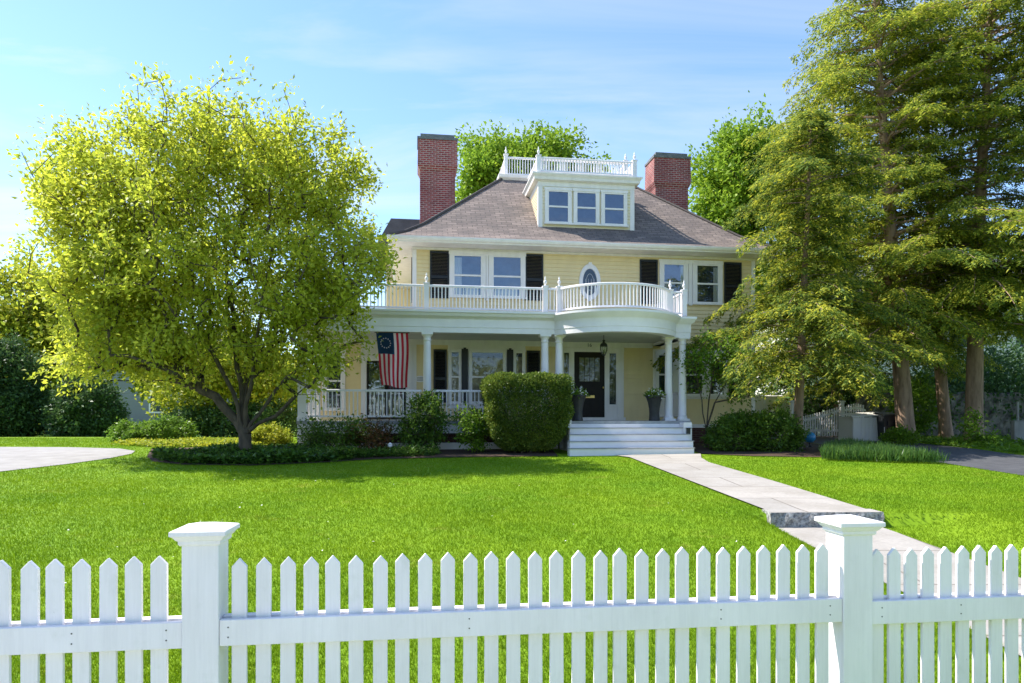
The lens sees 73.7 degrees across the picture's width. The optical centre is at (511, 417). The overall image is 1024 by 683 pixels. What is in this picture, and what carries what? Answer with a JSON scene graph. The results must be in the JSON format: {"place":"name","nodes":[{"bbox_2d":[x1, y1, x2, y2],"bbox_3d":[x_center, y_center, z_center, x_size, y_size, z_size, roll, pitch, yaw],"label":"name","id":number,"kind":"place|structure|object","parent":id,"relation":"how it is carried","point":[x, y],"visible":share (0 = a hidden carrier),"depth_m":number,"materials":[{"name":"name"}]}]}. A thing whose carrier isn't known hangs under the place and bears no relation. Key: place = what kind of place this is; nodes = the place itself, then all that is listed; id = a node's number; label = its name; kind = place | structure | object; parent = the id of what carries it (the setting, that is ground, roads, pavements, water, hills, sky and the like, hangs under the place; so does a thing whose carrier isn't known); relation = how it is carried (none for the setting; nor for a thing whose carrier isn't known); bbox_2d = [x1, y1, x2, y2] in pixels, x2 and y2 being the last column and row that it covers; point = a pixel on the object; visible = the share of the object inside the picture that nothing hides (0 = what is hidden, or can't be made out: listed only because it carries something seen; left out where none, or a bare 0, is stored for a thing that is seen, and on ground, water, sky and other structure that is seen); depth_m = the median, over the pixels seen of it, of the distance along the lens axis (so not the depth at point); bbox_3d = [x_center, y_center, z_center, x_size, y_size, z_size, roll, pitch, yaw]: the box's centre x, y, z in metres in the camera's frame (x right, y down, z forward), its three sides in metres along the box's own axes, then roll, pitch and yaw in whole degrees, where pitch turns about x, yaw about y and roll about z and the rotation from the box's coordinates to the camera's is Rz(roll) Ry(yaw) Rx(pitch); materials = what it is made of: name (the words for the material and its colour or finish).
{"place":"outdoors","nodes":[
{"label":"outdoors","id":0,"kind":"place"},
{"bbox_2d":[0,447,133,470],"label":"driveway","id":1,"kind":"structure","parent":0,"point":[13,458],"depth_m":16.17,"materials":[{"name":"grey concrete"}]},
{"bbox_2d":[0,420,1023,682],"bbox_3d":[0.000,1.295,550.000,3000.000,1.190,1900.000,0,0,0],"label":"lawn","id":2,"kind":"structure","parent":0,"point":[910,520],"depth_m":8.52,"materials":[{"name":"green plant"}]},
{"bbox_2d":[0,328,56,436],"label":"yew tree","id":3,"kind":"object","parent":2,"relation":"on","point":[21,398],"visible":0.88,"depth_m":27.02,"materials":[{"name":"green plant"}]},
{"bbox_2d":[34,370,131,436],"bbox_3d":[-17.031,-0.379,27.560,3.298,3.279,3.557,0,0,0],"label":"yew tree","id":4,"kind":"object","parent":2,"relation":"on","point":[69,416],"visible":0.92,"depth_m":26.68,"materials":[{"name":"green plant"}]},
{"bbox_2d":[0,242,179,433],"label":"spring tree","id":5,"kind":"object","parent":2,"relation":"on","point":[25,320],"visible":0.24,"depth_m":31.29,"materials":[{"name":"green plant"}]},
{"bbox_2d":[103,414,199,441],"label":"rounded shrub","id":6,"kind":"object","parent":2,"relation":"on","point":[155,429],"visible":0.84,"depth_m":21.10,"materials":[{"name":"green plant"}]},
{"bbox_2d":[87,330,238,424],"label":"neighbour house","id":7,"kind":"structure","parent":2,"relation":"on","point":[137,411],"depth_m":51.72,"materials":[{"name":"grey"}]},
{"bbox_2d":[149,395,162,412],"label":"window","id":8,"kind":"structure","parent":7,"relation":"in","point":[157,407],"depth_m":51.91,"materials":[{"name":"paint"}]},
{"bbox_2d":[48,352,315,426],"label":"woodland","id":9,"kind":"object","parent":2,"relation":"on","point":[296,402],"visible":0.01,"depth_m":58.20,"materials":[{"name":"green plant"}]},
{"bbox_2d":[111,436,287,446],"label":"golden ground cover","id":10,"kind":"object","parent":2,"relation":"on","point":[187,441],"visible":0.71,"depth_m":19.12,"materials":[{"name":"yellow plant"}]},
{"bbox_2d":[0,55,407,448],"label":"magnolia tree","id":11,"kind":"object","parent":2,"relation":"on","point":[109,280],"visible":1,"depth_m":14.96,"materials":[{"name":"green plant"}]},
{"bbox_2d":[135,324,314,421],"bbox_3d":[-10.556,-1.622,27.032,8.410,5.078,5.816,0,0,0],"label":"spring tree","id":12,"kind":"object","parent":2,"relation":"on","point":[222,390],"visible":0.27,"depth_m":25.91,"materials":[{"name":"green plant"}]},
{"bbox_2d":[156,395,297,436],"bbox_3d":[-10.569,0.108,25.951,5.848,1.934,2.673,0,0,0],"label":"yew shrub","id":13,"kind":"object","parent":2,"relation":"on","point":[208,424],"visible":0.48,"depth_m":25.45,"materials":[{"name":"green plant"}]},
{"bbox_2d":[251,421,295,444],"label":"rounded shrub","id":14,"kind":"object","parent":2,"relation":"on","point":[278,435],"visible":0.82,"depth_m":19.37,"materials":[{"name":"yellow plant"}]},
{"bbox_2d":[147,447,557,464],"bbox_3d":[-4.175,0.883,16.825,10.650,0.237,4.750,0,0,0],"label":"garden bed","id":15,"kind":"object","parent":2,"relation":"on","point":[467,453],"visible":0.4,"depth_m":17.11,"materials":[{"name":"brown soil"}]},
{"bbox_2d":[149,441,356,464],"bbox_3d":[-5.900,0.818,15.950,4.555,0.554,3.041,0,0,-30],"label":"ground cover","id":16,"kind":"object","parent":15,"relation":"on","point":[229,453],"visible":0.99,"depth_m":15.23,"materials":[{"name":"green plant"}]},
{"bbox_2d":[290,408,370,448],"bbox_3d":[-4.531,0.457,17.462,2.091,1.405,1.456,0,0,0],"label":"porch shrub","id":17,"kind":"object","parent":15,"relation":"on","point":[315,435],"visible":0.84,"depth_m":17.34,"materials":[{"name":"green plant"}]},
{"bbox_2d":[344,409,396,449],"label":"porch shrub","id":18,"kind":"object","parent":15,"relation":"on","point":[379,433],"visible":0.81,"depth_m":17.53,"materials":[{"name":"plant"}]},
{"bbox_2d":[308,442,440,457],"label":"ground cover","id":19,"kind":"object","parent":15,"relation":"on","point":[400,451],"visible":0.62,"depth_m":16.90,"materials":[{"name":"green plant"}]},
{"bbox_2d":[392,388,452,449],"bbox_3d":[-2.364,0.152,17.919,1.600,1.868,1.458,0,0,0],"label":"porch shrub","id":20,"kind":"object","parent":15,"relation":"on","point":[432,415],"visible":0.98,"depth_m":17.74,"materials":[{"name":"green plant"}]},
{"bbox_2d":[451,401,491,452],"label":"porch shrub","id":21,"kind":"object","parent":15,"relation":"on","point":[470,424],"visible":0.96,"depth_m":17.77,"materials":[{"name":"green plant"}]},
{"bbox_2d":[479,371,574,452],"bbox_3d":[0.374,-0.101,17.982,2.529,2.267,1.615,0,0,-8],"label":"clipped hedge","id":22,"kind":"object","parent":15,"relation":"on","point":[558,418],"visible":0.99,"depth_m":17.43,"materials":[{"name":"green plant"}]},
{"bbox_2d":[0,514,1023,682],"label":"picket fence","id":23,"kind":"object","parent":2,"relation":"on","point":[849,608],"visible":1,"depth_m":2.91,"materials":[{"name":"paint"}]},
{"bbox_2d":[455,111,613,202],"bbox_3d":[1.045,-7.371,36.022,9.521,16.598,7.790,0,0,0],"label":"maple tree","id":24,"kind":"object","parent":2,"relation":"on","point":[482,163],"visible":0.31,"depth_m":34.22,"materials":[{"name":"green plant"}]},
{"bbox_2d":[296,133,784,455],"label":"house","id":25,"kind":"structure","parent":2,"relation":"on","point":[538,268],"depth_m":21.48,"materials":[{"name":"beige paint"}]},
{"bbox_2d":[321,349,345,410],"bbox_3d":[-5.389,-1.144,20.620,0.740,1.849,0.100,0,0,-8],"label":"window","id":26,"kind":"structure","parent":25,"relation":"in","point":[339,385],"depth_m":20.65,"materials":[{"name":"paint"}]},
{"bbox_2d":[367,361,405,418],"bbox_3d":[-3.837,-0.855,20.841,1.160,1.770,0.042,0,0,-8],"label":"glass door","id":27,"kind":"structure","parent":25,"relation":"in","point":[373,371],"depth_m":20.82,"materials":[{"name":"paint"}]},
{"bbox_2d":[375,332,409,387],"bbox_3d":[-3.271,-1.582,18.623,0.940,1.520,0.152,0,0,-8],"label":"flag","id":28,"kind":"object","parent":25,"relation":"attached to","point":[393,351],"visible":1,"depth_m":18.63,"materials":[{"name":"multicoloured fabric"}]},
{"bbox_2d":[447,349,461,403],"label":"window","id":29,"kind":"structure","parent":25,"relation":"in","point":[454,355],"depth_m":21.14,"materials":[{"name":"paint"}]},
{"bbox_2d":[448,250,486,298],"bbox_3d":[-1.374,-4.461,21.184,1.190,1.461,0.100,0,0,-8],"label":"window","id":30,"kind":"structure","parent":25,"relation":"in","point":[465,267],"depth_m":21.20,"materials":[{"name":"paint"}]},
{"bbox_2d":[468,349,506,404],"bbox_3d":[-0.760,-1.283,21.270,1.230,1.726,0.100,0,0,-8],"label":"window","id":31,"kind":"structure","parent":25,"relation":"in","point":[482,362],"depth_m":21.26,"materials":[{"name":"paint"}]},
{"bbox_2d":[488,251,525,298],"bbox_3d":[-0.149,-4.461,21.356,1.220,1.461,0.100,0,0,-8],"label":"window","id":32,"kind":"structure","parent":25,"relation":"in","point":[508,269],"depth_m":21.37,"materials":[{"name":"paint"}]},
{"bbox_2d":[513,350,525,399],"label":"window","id":33,"kind":"structure","parent":25,"relation":"in","point":[518,355],"depth_m":21.42,"materials":[{"name":"paint"}]},
{"bbox_2d":[571,395,585,420],"bbox_3d":[1.808,-0.280,18.913,0.520,0.720,0.520,0,0,-31],"label":"planter","id":34,"kind":"object","parent":25,"relation":"on","point":[578,404],"visible":0.73,"depth_m":18.77,"materials":[{"name":"grey metal"}]},
{"bbox_2d":[572,386,589,397],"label":"potted plant","id":35,"kind":"object","parent":34,"relation":"in","point":[576,392],"visible":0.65,"depth_m":18.85,"materials":[{"name":"green plant"}]},
{"bbox_2d":[574,352,604,416],"bbox_3d":[2.462,-1.060,21.703,0.995,2.080,0.095,0,0,-8],"label":"front door","id":36,"kind":"structure","parent":25,"relation":"in","point":[589,367],"depth_m":21.72,"materials":[{"name":"paint"}]},
{"bbox_2d":[579,262,600,301],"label":"oval window","id":37,"kind":"structure","parent":25,"relation":"in","point":[589,273],"depth_m":21.74,"materials":[{"name":"white paint"}]},
{"bbox_2d":[600,335,607,355],"bbox_3d":[2.668,-2.135,19.842,0.213,0.670,0.227,0,0,14],"label":"porch lantern","id":38,"kind":"object","parent":25,"relation":"hanging from","point":[603,344],"visible":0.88,"depth_m":19.81,"materials":[{"name":"black metal"}]},
{"bbox_2d":[645,395,663,420],"bbox_3d":[4.080,-0.280,19.565,0.541,0.720,0.541,0,0,-8],"label":"planter","id":39,"kind":"object","parent":25,"relation":"on","point":[654,404],"visible":0.97,"depth_m":19.42,"materials":[{"name":"grey metal"}]},
{"bbox_2d":[642,387,665,399],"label":"potted plant","id":40,"kind":"object","parent":39,"relation":"in","point":[650,391],"visible":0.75,"depth_m":19.51,"materials":[{"name":"green plant"}]},
{"bbox_2d":[655,351,675,396],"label":"window","id":41,"kind":"structure","parent":25,"relation":"in","point":[659,377],"depth_m":22.09,"materials":[{"name":"paint"}]},
{"bbox_2d":[659,259,689,304],"bbox_3d":[5.246,-4.411,22.114,1.020,1.441,0.100,0,0,-8],"label":"window","id":42,"kind":"structure","parent":25,"relation":"in","point":[675,271],"depth_m":22.13,"materials":[{"name":"paint"}]},
{"bbox_2d":[676,352,706,396],"bbox_3d":[5.820,-1.418,22.195,1.060,1.457,0.100,0,0,-8],"label":"window","id":43,"kind":"structure","parent":25,"relation":"in","point":[688,389],"depth_m":22.22,"materials":[{"name":"paint"}]},
{"bbox_2d":[692,260,723,304],"bbox_3d":[6.385,-4.411,22.274,1.080,1.441,0.100,0,0,-8],"label":"window","id":44,"kind":"structure","parent":25,"relation":"in","point":[707,276],"depth_m":22.29,"materials":[{"name":"paint"}]},
{"bbox_2d":[707,352,728,396],"bbox_3d":[6.713,-1.418,22.321,0.740,1.457,0.100,0,0,-8],"label":"window","id":45,"kind":"structure","parent":25,"relation":"in","point":[716,390],"depth_m":22.34,"materials":[{"name":"paint"}]},
{"bbox_2d":[693,442,825,456],"bbox_3d":[7.275,0.894,19.300,4.750,0.195,7.400,0,0,0],"label":"garden bed","id":46,"kind":"object","parent":2,"relation":"on","point":[813,451],"visible":0.29,"depth_m":17.94,"materials":[{"name":"brown soil"}]},
{"bbox_2d":[673,323,769,447],"bbox_3d":[5.959,-0.855,19.586,2.881,3.771,1.840,0,0,0],"label":"young dogwood","id":47,"kind":"object","parent":46,"relation":"on","point":[726,354],"visible":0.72,"depth_m":19.42,"materials":[{"name":"green plant"}]},
{"bbox_2d":[700,403,810,451],"bbox_3d":[6.565,0.392,18.620,2.947,1.615,1.699,0,0,0],"label":"mounded shrub","id":48,"kind":"object","parent":46,"relation":"on","point":[754,430],"visible":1,"depth_m":18.26,"materials":[{"name":"green plant"}]},
{"bbox_2d":[650,102,947,444],"bbox_3d":[8.099,-3.920,19.299,5.977,9.995,6.646,0,0,-18],"label":"hemlock tree","id":49,"kind":"object","parent":46,"relation":"on","point":[814,316],"visible":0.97,"depth_m":18.89,"materials":[{"name":"green plant"}]},
{"bbox_2d":[804,432,815,446],"bbox_3d":[8.726,0.634,20.000,0.320,0.460,0.320,0,0,0],"label":"garden globe","id":50,"kind":"object","parent":46,"relation":"on","point":[810,438],"visible":0.74,"depth_m":19.89,"materials":[{"name":"blue glass"}]},
{"bbox_2d":[819,436,950,463],"bbox_3d":[8.482,0.743,17.201,2.674,0.537,4.618,0,0,0],"label":"daffodil foliage","id":51,"kind":"object","parent":46,"relation":"on","point":[847,448],"visible":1,"depth_m":15.76,"materials":[{"name":"green plant"}]},
{"bbox_2d":[685,90,857,320],"bbox_3d":[12.824,-7.244,34.160,9.925,16.337,7.745,0,0,0],"label":"maple tree","id":52,"kind":"object","parent":2,"relation":"on","point":[723,184],"visible":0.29,"depth_m":32.29,"materials":[{"name":"green plant"}]},
{"bbox_2d":[755,395,846,435],"bbox_3d":[12.563,-0.057,30.060,6.314,1.890,0.080,0,0,-8],"label":"board fence","id":53,"kind":"object","parent":2,"relation":"on","point":[761,404],"visible":0.14,"depth_m":29.89,"materials":[{"name":"white paint"}]},
{"bbox_2d":[762,509,883,527],"bbox_3d":[4.030,1.336,8.871,1.472,0.260,0.348,0,0,-2],"label":"stone step","id":54,"kind":"object","parent":2,"relation":"on","point":[782,518],"visible":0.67,"depth_m":8.72,"materials":[{"name":"stone"}]},
{"bbox_2d":[749,54,965,435],"bbox_3d":[14.304,-7.210,28.964,8.886,16.407,9.098,0,0,36],"label":"hemlock tree","id":55,"kind":"object","parent":2,"relation":"on","point":[820,390],"visible":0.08,"depth_m":28.74,"materials":[{"name":"green plant"}]},
{"bbox_2d":[710,0,1023,441],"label":"hemlock tree","id":56,"kind":"object","parent":2,"relation":"on","point":[868,24],"visible":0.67,"depth_m":22.09,"materials":[{"name":"green plant"}]},
{"bbox_2d":[757,328,1023,436],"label":"undergrowth","id":57,"kind":"object","parent":2,"relation":"on","point":[994,381],"visible":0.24,"depth_m":28.90,"materials":[{"name":"green plant"}]},
{"bbox_2d":[775,0,1023,438],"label":"hemlock tree","id":58,"kind":"object","parent":2,"relation":"on","point":[945,427],"visible":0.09,"depth_m":23.76,"materials":[{"name":"green plant"}]},
{"bbox_2d":[877,423,921,444],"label":"understory shrub","id":59,"kind":"object","parent":2,"relation":"on","point":[891,436],"visible":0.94,"depth_m":21.27,"materials":[{"name":"green plant"}]},
{"bbox_2d":[882,368,951,435],"bbox_3d":[15.024,-0.410,25.491,2.577,2.985,2.196,0,0,0],"label":"understory shrub","id":60,"kind":"object","parent":2,"relation":"on","point":[923,403],"visible":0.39,"depth_m":25.16,"materials":[{"name":"green plant"}]},
{"bbox_2d":[818,0,1023,439],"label":"hemlock tree","id":61,"kind":"object","parent":2,"relation":"on","point":[974,384],"visible":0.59,"depth_m":21.65,"materials":[{"name":"green plant"}]},
{"bbox_2d":[855,391,1023,436],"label":"stone wall","id":62,"kind":"structure","parent":2,"relation":"on","point":[1003,426],"depth_m":28.29,"materials":[{"name":"grey stone"}]},
{"bbox_2d":[918,432,1023,453],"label":"ground cover","id":63,"kind":"object","parent":2,"relation":"on","point":[1010,444],"visible":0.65,"depth_m":20.47,"materials":[{"name":"green plant"}]},
{"bbox_2d":[923,0,1023,346],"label":"hemlock tree","id":64,"kind":"object","parent":2,"relation":"on","point":[1003,95],"visible":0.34,"depth_m":21.42,"materials":[{"name":"green plant"}]},
{"bbox_2d":[953,407,1009,446],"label":"understory shrub","id":65,"kind":"object","parent":2,"relation":"on","point":[977,435],"visible":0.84,"depth_m":20.41,"materials":[{"name":"green plant"}]},
{"bbox_2d":[1011,402,1023,441],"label":"marker post","id":66,"kind":"object","parent":2,"relation":"on","point":[1017,428],"visible":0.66,"depth_m":21.92,"materials":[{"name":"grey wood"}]},
{"bbox_2d":[0,0,1023,417],"label":"sky","id":67,"kind":"structure","parent":0,"point":[644,78],"materials":[{"name":"blue"}]},
{"bbox_2d":[618,454,864,508],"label":"path","id":68,"kind":"structure","parent":0,"point":[761,492],"depth_m":11.51,"materials":[{"name":"grey concrete"}]},
{"bbox_2d":[755,259,1023,395],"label":"neighbour house","id":69,"kind":"structure","parent":0,"point":[998,348],"depth_m":40.23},
{"bbox_2d":[1013,318,1023,348],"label":"window","id":70,"kind":"structure","parent":69,"relation":"in","point":[1018,318],"depth_m":39.22,"materials":[{"name":"paint"}]},
{"bbox_2d":[769,436,1023,474],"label":"driveway","id":71,"kind":"structure","parent":0,"point":[993,460],"depth_m":16.65,"materials":[{"name":"grey asphalt"}]},
{"bbox_2d":[789,401,865,435],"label":"driveway gate","id":72,"kind":"structure","parent":71,"relation":"on","point":[826,430],"depth_m":27.07,"materials":[{"name":"white paint"}]},
{"bbox_2d":[838,412,882,440],"bbox_3d":[12.311,0.290,23.986,1.420,1.020,0.930,0,0,-8],"label":"bin enclosure","id":73,"kind":"object","parent":71,"relation":"on","point":[861,425],"visible":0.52,"depth_m":23.61,"materials":[{"name":"grey wood"}]},
{"bbox_2d":[872,412,895,439],"bbox_3d":[12.922,0.296,23.610,0.620,1.020,0.740,0,0,-5],"label":"wheeled bin","id":74,"kind":"object","parent":71,"relation":"on","point":[886,420],"visible":0.52,"depth_m":23.31,"materials":[{"name":"plastic"}]},
{"bbox_2d":[778,527,1021,655],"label":"path","id":75,"kind":"structure","parent":0,"point":[884,541],"depth_m":7.64,"materials":[{"name":"grey concrete"}]}
]}

